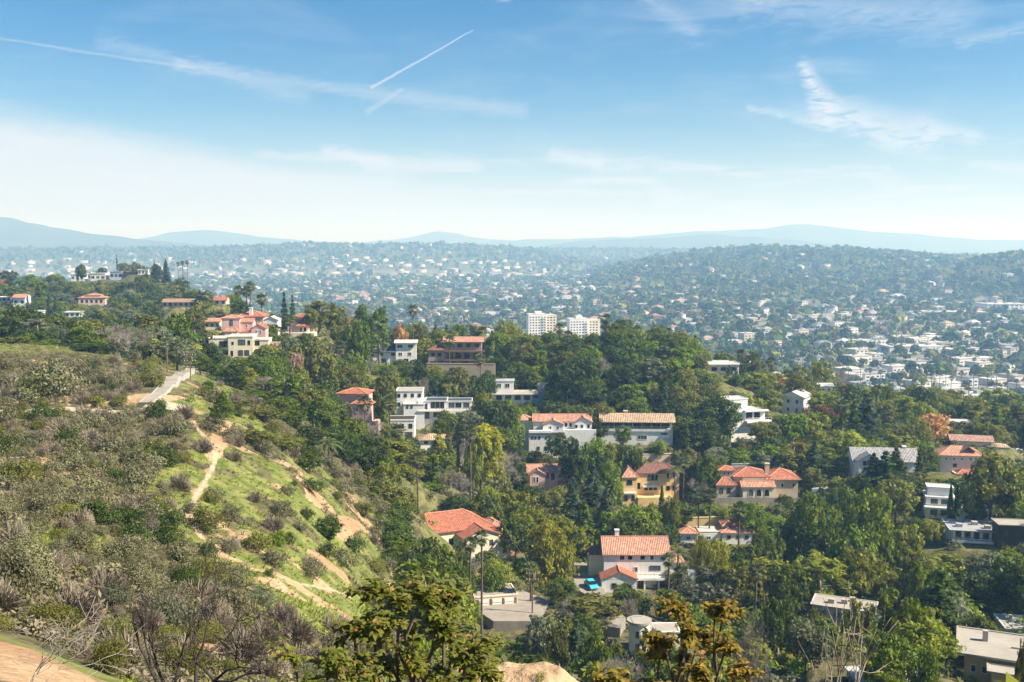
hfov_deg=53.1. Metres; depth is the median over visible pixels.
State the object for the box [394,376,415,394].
oak tree
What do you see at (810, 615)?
oak tree
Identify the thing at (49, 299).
cypress tree
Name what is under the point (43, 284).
oak tree
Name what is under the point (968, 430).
oak tree
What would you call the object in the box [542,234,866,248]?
mountains
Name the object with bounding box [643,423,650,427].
window
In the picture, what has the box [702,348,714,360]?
oak tree
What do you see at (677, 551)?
feather palm
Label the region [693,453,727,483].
oak tree
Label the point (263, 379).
bare tree
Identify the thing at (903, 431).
fig tree
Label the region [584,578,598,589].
parked car
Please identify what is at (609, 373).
oak tree
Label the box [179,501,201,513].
shrub
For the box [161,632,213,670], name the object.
shrub
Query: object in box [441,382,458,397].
oak tree
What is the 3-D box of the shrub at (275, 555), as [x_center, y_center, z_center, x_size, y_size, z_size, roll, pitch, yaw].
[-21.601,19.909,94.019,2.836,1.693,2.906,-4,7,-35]
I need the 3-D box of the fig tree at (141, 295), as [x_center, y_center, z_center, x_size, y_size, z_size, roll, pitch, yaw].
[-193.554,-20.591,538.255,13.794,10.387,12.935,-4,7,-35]
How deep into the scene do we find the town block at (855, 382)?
824.28 m
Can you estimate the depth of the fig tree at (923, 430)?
286.86 m
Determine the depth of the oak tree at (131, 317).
435.30 m
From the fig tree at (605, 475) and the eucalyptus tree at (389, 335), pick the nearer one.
the fig tree at (605, 475)
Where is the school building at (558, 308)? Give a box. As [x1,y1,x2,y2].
[549,306,580,313]
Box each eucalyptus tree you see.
[21,318,50,342]
[57,294,77,305]
[86,308,107,321]
[94,285,103,293]
[112,309,133,318]
[132,313,160,330]
[149,306,162,311]
[163,291,182,298]
[181,309,213,344]
[193,290,215,305]
[208,310,227,317]
[267,373,302,398]
[300,308,318,331]
[302,300,331,333]
[320,342,339,360]
[325,302,349,340]
[353,303,374,354]
[369,305,389,363]
[380,439,413,485]
[385,369,404,414]
[386,567,480,651]
[388,332,409,345]
[429,434,448,465]
[433,332,449,346]
[449,410,482,433]
[467,325,486,343]
[472,422,499,490]
[484,426,505,489]
[512,462,526,485]
[541,384,557,400]
[544,341,564,360]
[560,591,616,628]
[596,598,624,620]
[635,358,667,381]
[653,345,673,363]
[653,587,695,621]
[697,449,729,466]
[698,566,728,587]
[702,447,725,463]
[742,637,816,680]
[744,360,764,382]
[744,557,793,610]
[750,452,783,468]
[752,366,768,380]
[755,388,784,411]
[765,411,773,422]
[779,441,809,480]
[789,549,859,596]
[800,467,826,493]
[806,391,836,411]
[828,399,847,418]
[861,386,879,402]
[878,428,898,440]
[879,409,901,427]
[880,433,896,444]
[887,434,911,447]
[893,395,915,419]
[922,553,967,585]
[936,391,959,400]
[956,397,984,420]
[991,386,1020,408]
[1005,403,1023,428]
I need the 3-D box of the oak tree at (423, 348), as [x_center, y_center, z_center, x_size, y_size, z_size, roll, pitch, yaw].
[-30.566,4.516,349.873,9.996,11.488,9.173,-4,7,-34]
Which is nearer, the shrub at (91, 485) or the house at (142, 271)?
the shrub at (91, 485)
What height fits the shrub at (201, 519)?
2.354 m
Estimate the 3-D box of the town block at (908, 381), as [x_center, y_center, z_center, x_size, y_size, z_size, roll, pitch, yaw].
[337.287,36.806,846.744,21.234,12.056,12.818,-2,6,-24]
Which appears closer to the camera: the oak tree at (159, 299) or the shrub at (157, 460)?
the shrub at (157, 460)
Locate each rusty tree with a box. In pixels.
[586,661,629,681]
[622,591,764,681]
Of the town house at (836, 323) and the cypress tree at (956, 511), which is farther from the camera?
the town house at (836, 323)
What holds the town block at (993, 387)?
on the ground at (18, 649)
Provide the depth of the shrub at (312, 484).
135.50 m
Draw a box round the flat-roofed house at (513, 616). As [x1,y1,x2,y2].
[475,590,548,629]
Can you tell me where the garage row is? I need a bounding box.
[471,583,517,605]
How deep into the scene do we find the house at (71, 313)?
471.82 m
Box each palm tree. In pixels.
[233,284,242,298]
[241,286,249,302]
[243,280,255,303]
[255,293,267,311]
[283,313,296,336]
[332,339,347,390]
[356,394,372,423]
[379,394,397,438]
[390,423,406,485]
[407,304,418,339]
[407,450,425,514]
[443,335,456,362]
[461,424,478,499]
[462,536,477,637]
[473,353,486,381]
[473,529,489,638]
[508,339,518,361]
[523,561,538,600]
[554,322,565,341]
[561,330,573,339]
[600,313,611,335]
[633,324,642,348]
[660,552,676,590]
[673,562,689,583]
[675,451,691,502]
[690,487,705,527]
[702,487,717,527]
[731,500,747,544]
[734,349,745,364]
[748,561,764,611]
[765,356,776,372]
[834,398,849,430]
[846,362,850,379]
[858,364,862,382]
[870,384,883,411]
[929,372,935,387]
[977,411,994,423]
[994,367,999,387]
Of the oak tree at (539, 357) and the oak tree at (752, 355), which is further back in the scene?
the oak tree at (752, 355)
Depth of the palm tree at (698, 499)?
236.05 m
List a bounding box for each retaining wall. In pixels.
[426,363,494,381]
[642,453,673,464]
[731,463,784,469]
[810,470,847,490]
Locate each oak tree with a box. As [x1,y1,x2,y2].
[0,270,18,285]
[0,283,12,294]
[0,336,29,343]
[1,286,28,297]
[10,328,52,344]
[15,274,42,286]
[17,332,36,343]
[20,291,36,302]
[27,281,48,291]
[33,339,65,345]
[41,314,79,343]
[45,273,67,285]
[47,291,64,298]
[48,284,64,292]
[50,323,68,342]
[52,301,69,314]
[67,288,89,299]
[68,343,115,351]
[70,324,110,352]
[75,264,87,280]
[77,319,108,351]
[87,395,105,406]
[96,268,107,272]
[99,289,115,297]
[104,318,136,351]
[109,296,127,310]
[111,282,136,294]
[111,302,137,315]
[117,263,131,271]
[117,288,138,301]
[125,295,141,310]
[125,311,143,322]
[129,262,141,271]
[134,273,155,284]
[135,310,161,321]
[135,345,161,359]
[136,280,153,290]
[140,282,158,292]
[143,325,175,358]
[148,337,201,369]
[149,264,163,282]
[152,295,176,305]
[154,312,192,342]
[170,277,190,292]
[182,290,197,298]
[189,353,212,374]
[219,364,248,387]
[227,400,249,407]
[228,359,258,372]
[229,298,251,314]
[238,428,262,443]
[240,389,268,397]
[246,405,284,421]
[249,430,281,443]
[250,356,281,393]
[251,343,287,360]
[258,354,286,389]
[263,396,300,413]
[265,324,280,340]
[273,351,290,378]
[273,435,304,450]
[276,410,307,425]
[278,336,300,352]
[281,320,287,333]
[284,337,337,388]
[288,352,303,371]
[288,365,311,391]
[294,388,331,421]
[296,451,322,474]
[308,372,340,403]
[312,356,339,380]
[327,326,343,341]
[329,366,365,391]
[332,321,370,364]
[338,318,371,362]
[339,417,370,440]
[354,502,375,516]
[358,378,382,394]
[359,477,387,499]
[365,461,402,493]
[369,373,395,419]
[379,425,402,441]
[381,450,395,467]
[382,487,417,510]
[384,516,406,530]
[385,503,417,520]
[385,539,408,560]
[388,514,414,532]
[390,558,475,647]
[392,323,408,345]
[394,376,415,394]
[395,443,419,466]
[397,366,416,380]
[400,466,425,479]
[407,359,425,365]
[408,363,432,382]
[414,323,429,342]
[414,338,419,358]
[417,338,434,362]
[418,453,457,474]
[422,471,448,482]
[423,375,452,396]
[423,481,444,488]
[429,328,442,344]
[441,372,475,397]
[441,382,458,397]
[444,329,461,335]
[448,367,465,374]
[448,550,477,602]
[451,324,469,335]
[461,598,481,626]
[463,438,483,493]
[466,375,489,396]
[470,392,498,422]
[477,484,500,509]
[479,399,517,434]
[481,425,518,457]
[482,370,497,395]
[485,330,512,356]
[486,333,514,360]
[490,649,556,663]
[491,371,519,389]
[492,476,513,504]
[493,489,531,518]
[496,457,529,484]
[497,515,529,558]
[499,638,524,657]
[504,501,531,526]
[509,342,536,367]
[522,363,548,389]
[524,614,555,659]
[526,350,547,364]
[526,491,557,517]
[530,343,550,356]
[536,615,572,647]
[537,400,554,412]
[540,333,556,350]
[542,432,575,456]
[542,626,570,670]
[543,389,563,401]
[544,517,588,555]
[545,362,585,401]
[557,345,581,359]
[557,438,589,488]
[559,337,590,351]
[569,352,603,381]
[570,378,601,406]
[575,629,612,681]
[585,659,634,681]
[586,390,608,405]
[590,379,607,394]
[592,417,611,438]
[595,510,627,545]
[596,441,622,475]
[599,345,617,360]
[599,378,613,392]
[600,322,625,344]
[602,347,629,366]
[604,364,624,386]
[605,328,639,353]
[610,363,641,385]
[610,642,629,662]
[611,317,633,328]
[613,425,631,444]
[614,589,651,618]
[616,443,638,473]
[617,504,660,532]
[619,382,650,405]
[624,353,644,369]
[627,448,646,468]
[628,648,651,678]
[638,628,668,671]
[641,341,663,359]
[641,657,698,681]
[642,501,664,535]
[645,324,671,333]
[654,641,687,674]
[657,524,681,545]
[658,338,685,355]
[660,495,684,533]
[660,502,697,526]
[661,358,690,378]
[662,569,690,587]
[665,346,695,369]
[667,385,687,401]
[670,447,702,478]
[672,415,692,437]
[672,421,707,449]
[677,581,744,616]
[679,602,705,627]
[690,356,707,367]
[691,599,743,631]
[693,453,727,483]
[694,503,724,516]
[695,382,726,404]
[697,464,722,495]
[701,372,723,385]
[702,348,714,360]
[705,630,750,677]
[721,565,766,623]
[724,447,756,465]
[728,544,770,590]
[732,372,778,389]
[732,501,770,531]
[733,392,747,397]
[735,440,752,450]
[739,350,765,371]
[746,421,782,441]
[748,530,776,550]
[749,444,784,462]
[753,434,793,454]
[753,665,801,681]
[754,389,773,408]
[757,532,785,561]
[758,515,787,541]
[760,381,789,410]
[764,521,803,565]
[764,657,811,681]
[766,563,809,611]
[774,494,793,512]
[776,413,810,441]
[783,365,813,382]
[783,373,815,397]
[784,617,833,672]
[788,590,807,602]
[789,437,812,453]
[794,411,829,442]
[795,615,854,664]
[801,607,825,626]
[802,444,835,468]
[809,360,837,382]
[811,411,843,434]
[812,405,836,416]
[814,475,855,503]
[817,439,837,451]
[821,390,840,400]
[825,429,869,469]
[825,545,897,600]
[838,383,863,400]
[843,634,908,660]
[845,428,880,443]
[850,472,872,494]
[862,437,889,446]
[875,475,899,492]
[876,479,920,527]
[879,399,898,414]
[880,567,904,587]
[882,422,902,433]
[886,524,927,570]
[894,411,918,424]
[894,615,966,667]
[896,477,925,503]
[901,471,936,495]
[907,413,953,442]
[908,440,933,453]
[911,604,949,639]
[912,518,942,545]
[918,563,959,607]
[925,385,951,395]
[935,395,952,405]
[937,477,970,500]
[944,399,967,415]
[945,591,972,629]
[946,421,983,434]
[947,388,967,400]
[953,571,1011,620]
[954,450,1023,520]
[955,553,986,583]
[967,551,1007,583]
[972,422,1005,438]
[975,389,997,405]
[987,555,1023,614]
[993,549,1022,571]
[994,431,1021,447]
[996,416,1018,431]
[1006,559,1023,599]
[1014,637,1023,681]
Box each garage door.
[405,432,412,437]
[480,600,488,605]
[492,599,501,604]
[505,598,513,603]
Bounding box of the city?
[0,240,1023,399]
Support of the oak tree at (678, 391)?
on the ground at (18, 649)
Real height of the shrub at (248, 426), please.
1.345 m
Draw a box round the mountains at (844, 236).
[461,224,1023,253]
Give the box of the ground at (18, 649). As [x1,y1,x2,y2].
[0,245,1023,681]
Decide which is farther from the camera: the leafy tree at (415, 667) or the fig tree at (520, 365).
the fig tree at (520, 365)
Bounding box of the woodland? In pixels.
[0,265,1023,681]
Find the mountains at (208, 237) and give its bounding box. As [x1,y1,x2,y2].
[140,230,338,245]
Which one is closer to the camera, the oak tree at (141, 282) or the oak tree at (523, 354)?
the oak tree at (523, 354)
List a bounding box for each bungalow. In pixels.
[417,433,471,449]
[815,383,834,392]
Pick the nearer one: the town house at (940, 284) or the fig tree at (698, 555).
the fig tree at (698, 555)
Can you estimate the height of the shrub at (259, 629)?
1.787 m
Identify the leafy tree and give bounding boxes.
[269,636,387,681]
[307,575,501,681]
[425,628,509,681]
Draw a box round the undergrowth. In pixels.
[0,281,1023,681]
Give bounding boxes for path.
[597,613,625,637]
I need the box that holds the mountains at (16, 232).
[0,217,207,248]
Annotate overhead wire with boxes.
[547,607,639,617]
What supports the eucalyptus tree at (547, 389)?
on the ground at (18, 649)
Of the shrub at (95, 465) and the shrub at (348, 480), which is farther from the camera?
the shrub at (348, 480)
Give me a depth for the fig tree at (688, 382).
313.89 m
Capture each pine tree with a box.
[29,283,46,305]
[63,320,80,344]
[118,284,125,294]
[144,329,160,359]
[281,292,288,320]
[289,294,296,319]
[319,361,323,387]
[334,401,350,427]
[348,422,357,449]
[451,417,467,452]
[561,619,585,681]
[652,379,668,412]
[798,440,827,486]
[839,399,864,435]
[856,393,880,438]
[870,451,901,500]
[874,412,882,434]
[923,570,962,647]
[955,401,968,418]
[961,475,988,520]
[988,399,1006,426]
[996,479,1021,518]
[1016,420,1023,437]
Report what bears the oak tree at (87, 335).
on the ground at (18, 649)
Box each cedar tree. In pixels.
[160,259,171,283]
[211,390,237,416]
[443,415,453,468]
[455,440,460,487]
[559,477,588,526]
[571,499,599,562]
[581,464,604,522]
[592,488,615,545]
[857,453,884,499]
[888,447,910,478]
[913,446,927,478]
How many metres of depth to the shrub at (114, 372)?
167.66 m
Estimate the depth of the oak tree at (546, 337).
351.14 m
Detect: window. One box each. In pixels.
[219,341,226,346]
[238,339,244,344]
[238,350,242,355]
[435,402,439,407]
[449,538,453,544]
[515,395,520,399]
[524,395,529,399]
[635,631,638,638]
[638,435,646,439]
[638,581,645,586]
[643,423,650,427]
[649,566,660,570]
[652,423,659,427]
[657,581,667,587]
[661,423,669,427]
[746,412,751,418]
[748,489,753,496]
[754,412,759,418]
[756,489,761,496]
[764,489,769,496]
[819,610,825,615]
[930,509,936,514]
[931,499,937,504]
[955,531,960,537]
[964,531,970,538]
[970,664,976,672]
[973,532,979,538]
[981,665,986,673]
[983,532,988,539]
[1003,531,1008,535]
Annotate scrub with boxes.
[0,347,545,681]
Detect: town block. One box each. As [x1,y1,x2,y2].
[834,366,864,371]
[843,354,872,363]
[844,347,867,353]
[848,379,871,384]
[849,338,873,347]
[857,370,885,379]
[864,367,886,372]
[865,337,887,343]
[865,352,882,355]
[872,355,891,362]
[881,363,908,374]
[887,371,907,380]
[891,334,909,337]
[902,358,929,364]
[905,378,935,386]
[910,336,928,342]
[918,340,945,343]
[920,334,941,340]
[926,347,942,353]
[926,374,955,381]
[934,381,961,385]
[946,367,972,375]
[948,355,971,366]
[956,375,978,386]
[960,339,977,343]
[962,346,979,350]
[965,360,994,368]
[971,356,992,360]
[978,376,1006,384]
[984,348,1006,354]
[986,385,1006,389]
[995,363,1014,372]
[997,373,1023,380]
[1001,343,1015,346]
[1001,346,1018,353]
[1006,381,1023,389]
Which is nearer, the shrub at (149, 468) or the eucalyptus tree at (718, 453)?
the shrub at (149, 468)
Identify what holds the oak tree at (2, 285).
on the ground at (18, 649)
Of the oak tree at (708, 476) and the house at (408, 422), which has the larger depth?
the house at (408, 422)
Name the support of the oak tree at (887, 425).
on the ground at (18, 649)
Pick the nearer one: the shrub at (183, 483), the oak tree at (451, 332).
the shrub at (183, 483)
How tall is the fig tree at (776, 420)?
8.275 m
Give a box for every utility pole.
[166,348,167,372]
[184,352,195,379]
[526,569,538,612]
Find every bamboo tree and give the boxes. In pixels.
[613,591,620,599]
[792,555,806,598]
[814,622,847,664]
[845,597,877,655]
[871,587,899,644]
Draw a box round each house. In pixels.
[0,296,12,301]
[11,294,31,306]
[64,311,83,316]
[71,274,87,280]
[90,273,108,280]
[109,271,122,279]
[123,272,137,277]
[137,269,151,274]
[161,298,196,306]
[205,318,221,329]
[209,333,280,357]
[213,297,230,304]
[220,314,268,336]
[240,307,280,334]
[282,319,316,336]
[296,313,306,318]
[358,292,369,295]
[368,340,418,363]
[382,297,396,302]
[390,415,415,437]
[396,387,473,428]
[427,336,484,363]
[484,311,495,314]
[492,379,548,403]
[517,413,595,456]
[526,463,571,494]
[560,295,572,299]
[592,299,602,305]
[598,410,675,444]
[618,462,680,506]
[627,615,680,655]
[676,519,754,543]
[681,317,693,322]
[701,336,712,342]
[706,360,741,377]
[714,463,802,503]
[716,395,771,441]
[738,332,754,339]
[743,316,757,321]
[745,313,761,320]
[754,331,770,338]
[759,326,771,331]
[781,387,811,414]
[793,328,808,335]
[808,328,819,335]
[810,593,878,625]
[812,322,826,326]
[814,340,831,349]
[814,354,824,361]
[817,303,829,309]
[830,320,844,326]
[834,338,849,346]
[836,312,850,319]
[843,665,915,681]
[845,326,858,333]
[845,445,917,478]
[864,316,877,321]
[922,483,954,518]
[935,275,948,280]
[937,282,944,286]
[939,289,952,296]
[939,321,954,329]
[941,518,993,544]
[945,419,970,427]
[947,434,1009,448]
[956,625,1023,681]
[959,330,971,337]
[965,320,980,323]
[990,518,1023,550]
[991,299,1002,301]
[993,613,1023,634]
[999,319,1010,323]
[1001,273,1014,279]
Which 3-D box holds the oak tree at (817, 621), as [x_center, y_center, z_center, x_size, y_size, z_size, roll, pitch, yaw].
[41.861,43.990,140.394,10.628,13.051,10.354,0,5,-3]
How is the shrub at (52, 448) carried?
on the ground at (18, 649)
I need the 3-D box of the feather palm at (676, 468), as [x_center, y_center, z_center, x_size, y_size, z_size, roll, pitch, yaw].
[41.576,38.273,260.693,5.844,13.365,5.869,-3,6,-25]
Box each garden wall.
[677,516,721,526]
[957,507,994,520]
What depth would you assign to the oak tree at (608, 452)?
272.90 m
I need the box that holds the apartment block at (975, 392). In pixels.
[960,389,1015,399]
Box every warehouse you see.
[877,343,942,353]
[920,309,987,316]
[937,343,952,347]
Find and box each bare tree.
[0,583,151,681]
[90,322,154,357]
[107,330,132,351]
[125,542,323,681]
[126,585,210,681]
[251,376,276,397]
[364,419,386,437]
[416,378,428,397]
[434,467,465,492]
[447,476,472,496]
[449,438,469,464]
[457,557,479,574]
[491,466,521,481]
[492,450,525,484]
[555,595,573,617]
[588,654,649,681]
[597,357,612,377]
[619,597,641,628]
[643,590,660,610]
[688,478,708,505]
[702,655,713,680]
[729,606,775,681]
[798,579,919,681]
[835,370,858,387]
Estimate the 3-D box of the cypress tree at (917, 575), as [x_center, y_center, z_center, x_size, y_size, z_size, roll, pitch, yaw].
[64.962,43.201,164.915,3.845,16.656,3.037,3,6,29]
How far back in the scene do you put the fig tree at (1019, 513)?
202.82 m
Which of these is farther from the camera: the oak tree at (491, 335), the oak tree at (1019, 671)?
the oak tree at (491, 335)
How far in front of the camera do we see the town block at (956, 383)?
817.78 m
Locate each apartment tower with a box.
[526,311,556,334]
[567,316,599,337]
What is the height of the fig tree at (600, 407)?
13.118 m
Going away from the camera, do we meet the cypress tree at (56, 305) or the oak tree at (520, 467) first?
the oak tree at (520, 467)
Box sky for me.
[0,0,1023,243]
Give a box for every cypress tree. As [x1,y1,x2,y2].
[47,292,52,313]
[53,296,59,314]
[380,400,388,433]
[658,485,665,524]
[905,559,925,612]
[945,483,953,526]
[952,484,960,518]
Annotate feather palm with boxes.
[315,437,345,462]
[664,465,683,498]
[664,547,691,586]
[765,502,786,515]
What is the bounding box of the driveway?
[566,559,604,598]
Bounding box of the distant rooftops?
[2,242,1023,394]
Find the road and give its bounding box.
[140,366,196,401]
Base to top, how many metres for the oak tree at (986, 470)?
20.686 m
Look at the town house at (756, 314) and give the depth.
1429.60 m
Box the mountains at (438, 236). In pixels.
[364,231,499,244]
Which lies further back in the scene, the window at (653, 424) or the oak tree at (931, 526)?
the window at (653, 424)
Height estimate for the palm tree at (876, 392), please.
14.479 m
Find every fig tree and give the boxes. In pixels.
[0,303,48,337]
[25,300,46,309]
[38,324,58,338]
[46,302,59,314]
[64,281,79,293]
[69,304,87,310]
[101,313,118,323]
[108,284,123,296]
[135,323,159,346]
[136,292,154,302]
[141,302,161,312]
[143,292,163,302]
[183,300,214,315]
[196,341,225,371]
[209,364,224,378]
[225,293,241,302]
[229,366,258,389]
[242,354,262,366]
[272,336,288,342]
[294,332,320,348]
[295,425,326,448]
[305,395,342,432]
[307,384,334,418]
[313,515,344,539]
[317,428,361,460]
[338,353,370,383]
[347,433,393,476]
[374,520,420,550]
[377,365,395,386]
[387,554,401,563]
[392,359,407,365]
[397,548,428,567]
[403,322,426,339]
[405,637,441,666]
[411,535,462,574]
[426,364,443,380]
[430,408,458,434]
[437,655,469,670]
[442,495,470,510]
[463,493,504,521]
[472,557,514,585]
[477,550,500,562]
[478,565,507,592]
[489,355,508,371]
[493,320,521,356]
[493,646,511,661]
[494,397,524,452]
[504,358,531,389]
[510,557,535,582]
[512,505,548,545]
[515,404,538,433]
[515,484,546,508]
[517,333,533,352]
[517,449,531,461]
[517,633,531,652]
[522,518,579,589]
[529,337,550,357]
[530,450,542,459]
[534,453,557,463]
[541,377,555,382]
[544,513,572,526]
[544,577,579,607]
[546,356,561,380]
[547,486,571,512]
[548,401,577,412]
[559,351,572,363]
[563,404,587,412]
[563,613,603,652]
[580,436,613,471]
[583,333,604,344]
[585,348,603,363]
[585,401,614,437]
[587,336,603,347]
[598,458,623,504]
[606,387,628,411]
[609,327,643,355]
[612,507,654,535]
[612,582,634,594]
[616,397,653,412]
[631,347,654,368]
[636,383,659,406]
[648,327,669,338]
[649,439,668,456]
[651,331,669,345]
[658,399,694,435]
[659,373,675,385]
[660,377,681,399]
[662,334,684,348]
[670,368,699,393]
[672,612,729,651]
[673,329,694,340]
[675,390,710,417]
[679,415,728,456]
[679,655,749,681]
[683,337,703,357]
[684,406,708,430]
[687,533,709,581]
[691,355,710,370]
[693,368,706,376]
[693,393,743,437]
[695,374,717,393]
[702,538,733,581]
[713,350,736,359]
[718,503,740,519]
[727,373,744,386]
[749,596,799,663]
[771,417,793,439]
[773,371,786,388]
[782,490,844,575]
[798,533,839,595]
[799,575,833,601]
[819,453,848,477]
[824,524,884,596]
[825,487,866,527]
[838,609,865,635]
[841,487,897,591]
[857,629,922,681]
[879,385,896,402]
[890,596,938,661]
[892,551,935,612]
[896,384,925,402]
[897,425,918,442]
[901,516,932,542]
[904,644,943,681]
[906,417,933,444]
[909,386,940,411]
[912,400,937,417]
[917,444,940,471]
[931,477,943,483]
[936,402,944,414]
[940,406,957,418]
[946,429,962,433]
[959,613,1004,630]
[964,604,984,622]
[1010,501,1023,518]
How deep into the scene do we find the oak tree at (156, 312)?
407.37 m
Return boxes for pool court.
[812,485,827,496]
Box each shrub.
[0,356,13,370]
[0,373,14,387]
[0,386,11,399]
[0,395,18,403]
[0,402,18,422]
[0,423,8,434]
[0,433,22,453]
[0,456,45,482]
[0,457,19,469]
[0,473,23,490]
[0,494,27,517]
[0,519,30,546]
[0,530,44,553]
[0,543,42,601]
[0,576,29,618]
[0,611,14,630]
[3,418,17,429]
[6,520,41,540]
[7,425,24,433]
[9,363,18,370]
[10,386,43,405]
[10,428,24,437]
[10,432,29,441]
[11,370,28,382]
[11,402,29,419]
[12,444,35,458]
[12,542,64,587]
[14,485,63,517]
[16,369,55,396]
[17,358,35,368]
[17,477,43,491]
[17,595,86,636]
[19,508,54,535]
[22,437,39,448]
[23,358,91,400]
[23,412,39,420]
[26,431,48,446]
[27,402,56,418]
[27,463,47,471]
[28,420,46,429]
[30,415,50,425]
[30,425,53,442]
[31,546,72,577]
[33,397,50,406]
[33,446,44,456]
[33,478,64,496]
[34,469,49,481]
[35,575,105,627]
[38,480,65,505]
[39,437,61,454]
[39,457,65,472]
[41,536,77,557]
[44,412,72,433]
[46,527,71,542]
[47,397,59,404]
[49,601,79,628]
[50,502,81,519]
[51,403,71,416]
[51,425,80,442]
[51,446,91,472]
[52,357,85,367]
[55,477,70,484]
[55,517,73,530]
[58,435,90,450]
[58,488,89,509]
[61,506,95,525]
[61,525,99,554]
[62,484,93,501]
[67,416,85,431]
[68,475,104,498]
[68,552,93,575]
[69,388,90,404]
[70,361,93,376]
[70,402,93,417]
[70,638,92,660]
[72,519,94,530]
[74,497,122,528]
[78,412,108,429]
[82,425,100,440]
[82,564,132,601]
[83,437,93,447]
[84,374,97,383]
[85,452,97,462]
[86,548,109,565]
[86,635,133,678]
[87,460,99,468]
[88,371,113,384]
[89,354,108,366]
[89,405,110,423]
[89,580,136,614]
[90,366,109,373]
[91,431,131,455]
[91,622,151,663]
[92,524,110,536]
[94,431,117,447]
[94,479,110,494]
[96,453,119,471]
[96,613,132,636]
[98,382,121,392]
[98,424,117,434]
[99,389,117,400]
[103,467,123,478]
[104,413,126,427]
[104,530,157,564]
[105,503,148,530]
[106,554,124,567]
[106,602,127,618]
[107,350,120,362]
[107,523,120,531]
[109,423,122,432]
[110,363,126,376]
[111,373,131,383]
[111,409,127,417]
[112,393,128,406]
[113,494,139,515]
[114,386,126,395]
[114,524,154,544]
[114,560,169,591]
[115,444,144,465]
[118,458,158,485]
[120,483,143,496]
[121,402,137,413]
[121,461,155,488]
[121,555,150,571]
[122,368,144,380]
[122,415,137,423]
[124,377,143,391]
[126,348,141,361]
[129,429,151,445]
[129,437,146,448]
[129,493,156,512]
[130,369,166,387]
[130,591,202,629]
[130,648,164,668]
[131,408,145,417]
[131,605,166,632]
[134,414,146,421]
[134,573,170,596]
[134,588,187,613]
[136,360,158,370]
[136,450,167,469]
[136,501,165,518]
[138,547,158,563]
[138,664,168,677]
[139,438,170,460]
[139,517,159,529]
[141,511,155,521]
[144,398,172,418]
[145,354,160,363]
[147,421,163,436]
[148,628,190,657]
[149,489,161,497]
[150,414,166,428]
[150,519,187,546]
[152,559,167,572]
[153,548,169,561]
[155,443,183,468]
[155,479,168,487]
[155,624,181,639]
[156,507,187,529]
[157,415,190,436]
[157,495,176,508]
[157,578,189,597]
[158,486,178,495]
[158,502,172,515]
[158,642,226,678]
[161,560,190,580]
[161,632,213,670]
[164,538,194,562]
[164,587,197,608]
[166,409,185,424]
[167,563,201,586]
[168,439,179,446]
[168,468,191,490]
[172,443,190,449]
[174,399,195,418]
[174,537,192,547]
[177,449,195,462]
[178,575,215,607]
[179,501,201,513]
[179,625,204,642]
[185,505,229,533]
[186,550,230,583]
[191,436,214,451]
[195,595,235,622]
[195,617,225,643]
[196,540,219,556]
[197,384,214,395]
[199,415,227,430]
[201,485,225,501]
[201,613,235,636]
[202,380,216,389]
[202,490,220,504]
[203,387,223,401]
[207,408,227,422]
[208,580,252,627]
[210,609,235,632]
[214,425,247,437]
[215,380,224,385]
[216,623,268,665]
[218,533,240,551]
[218,542,235,553]
[218,560,249,578]
[218,656,242,673]
[219,504,241,521]
[219,570,245,588]
[225,448,241,460]
[226,429,244,446]
[231,388,247,399]
[231,395,242,400]
[231,406,246,415]
[241,529,276,553]
[243,422,253,428]
[243,586,279,606]
[245,615,281,649]
[247,394,261,403]
[247,397,256,403]
[247,488,260,502]
[248,414,255,419]
[248,651,292,679]
[249,438,275,453]
[259,548,293,567]
[261,599,293,625]
[262,509,284,530]
[262,567,278,576]
[263,420,285,433]
[268,499,293,516]
[268,528,290,546]
[273,596,297,616]
[277,611,316,646]
[281,432,296,437]
[281,484,296,495]
[281,531,294,543]
[283,641,311,659]
[285,465,302,473]
[288,446,299,457]
[288,508,297,515]
[289,654,324,677]
[289,664,303,676]
[291,418,308,429]
[292,520,309,531]
[294,433,307,445]
[296,443,317,458]
[300,506,315,519]
[301,478,326,492]
[301,553,313,567]
[301,637,364,679]
[302,555,327,578]
[315,541,337,557]
[315,631,356,655]
[321,610,351,637]
[323,453,340,468]
[329,478,340,486]
[330,465,345,478]
[331,544,363,569]
[332,489,344,498]
[334,479,361,494]
[342,474,353,486]
[344,467,351,476]
[344,534,367,553]
[344,632,369,664]
[350,461,362,473]
[350,467,362,478]
[352,479,363,486]
[353,484,368,496]
[364,639,390,653]
[365,597,387,607]
[367,532,379,543]
[368,554,388,573]
[369,524,383,537]
[371,498,388,514]
[371,515,390,526]
[372,496,390,511]
[383,555,396,573]
[387,637,403,657]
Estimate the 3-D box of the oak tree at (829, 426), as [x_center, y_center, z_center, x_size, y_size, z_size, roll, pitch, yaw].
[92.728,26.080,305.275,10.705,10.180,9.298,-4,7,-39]
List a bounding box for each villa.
[77,293,108,305]
[336,387,380,434]
[419,508,514,559]
[585,529,695,592]
[934,444,984,474]
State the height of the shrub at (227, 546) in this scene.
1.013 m
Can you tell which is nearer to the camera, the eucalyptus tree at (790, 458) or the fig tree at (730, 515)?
the fig tree at (730, 515)
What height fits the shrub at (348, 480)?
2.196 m
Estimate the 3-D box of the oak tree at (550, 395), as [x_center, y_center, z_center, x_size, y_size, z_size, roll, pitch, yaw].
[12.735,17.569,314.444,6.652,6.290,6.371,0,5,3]
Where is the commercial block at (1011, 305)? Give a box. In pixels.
[974,302,1023,313]

